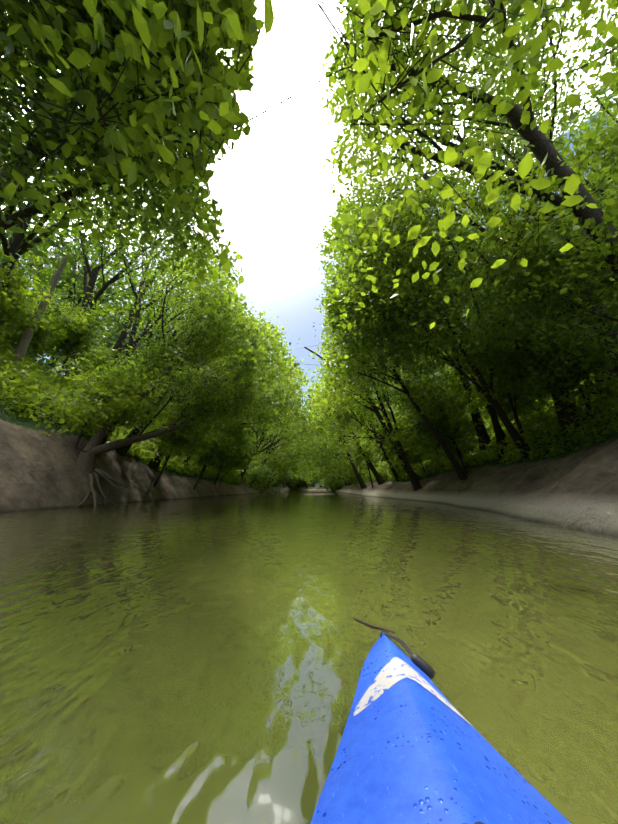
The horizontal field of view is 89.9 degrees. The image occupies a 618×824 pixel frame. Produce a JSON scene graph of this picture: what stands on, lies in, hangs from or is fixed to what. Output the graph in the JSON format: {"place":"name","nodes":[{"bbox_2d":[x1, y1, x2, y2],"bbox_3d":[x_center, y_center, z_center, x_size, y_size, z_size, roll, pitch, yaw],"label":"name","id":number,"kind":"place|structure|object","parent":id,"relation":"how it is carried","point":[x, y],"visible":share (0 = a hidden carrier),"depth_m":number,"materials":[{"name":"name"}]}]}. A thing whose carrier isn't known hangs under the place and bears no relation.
{"place":"outdoors","nodes":[
{"label":"outdoors","id":0,"kind":"place"},
{"bbox_2d":[0,490,617,823],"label":"creek water","id":1,"kind":"structure","parent":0,"point":[200,660],"depth_m":1.72,"materials":[{"name":"green liquid"}]},
{"bbox_2d":[59,506,422,631],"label":"floating twigs","id":2,"kind":"object","parent":1,"relation":"on","point":[379,627],"visible":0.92,"depth_m":1.94,"materials":[{"name":"brown wood"}]},
{"bbox_2d":[310,630,570,823],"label":"kayak","id":3,"kind":"object","parent":1,"relation":"on","point":[415,746],"visible":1,"depth_m":0.63,"materials":[{"name":"blue plastic"}]},
{"bbox_2d":[0,373,617,535],"bbox_3d":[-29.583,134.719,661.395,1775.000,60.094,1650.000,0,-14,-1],"label":"terrain","id":4,"kind":"structure","parent":0,"point":[573,488],"depth_m":14.27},
{"bbox_2d":[9,256,67,365],"bbox_3d":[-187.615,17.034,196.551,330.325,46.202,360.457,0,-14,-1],"label":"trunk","id":5,"kind":"object","parent":4,"relation":"on","point":[23,345],"visible":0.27,"depth_m":21.41,"materials":[{"name":"brown wood"}]},
{"bbox_2d":[76,333,215,506],"bbox_3d":[-9.617,0.193,19.276,2.926,12.588,7.438,-12,-19,41],"label":"tree trunk","id":6,"kind":"object","parent":4,"relation":"on","point":[86,460],"visible":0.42,"depth_m":17.08,"materials":[{"name":"brown wood"}]},
{"bbox_2d":[0,0,617,493],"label":"trees","id":7,"kind":"object","parent":4,"relation":"on","point":[38,40],"depth_m":12.70,"materials":[{"name":"green plant"}]},
{"bbox_2d":[1,0,617,410],"label":"sky","id":8,"kind":"structure","parent":0,"point":[272,195],"materials":[{"name":"white"}]}
]}

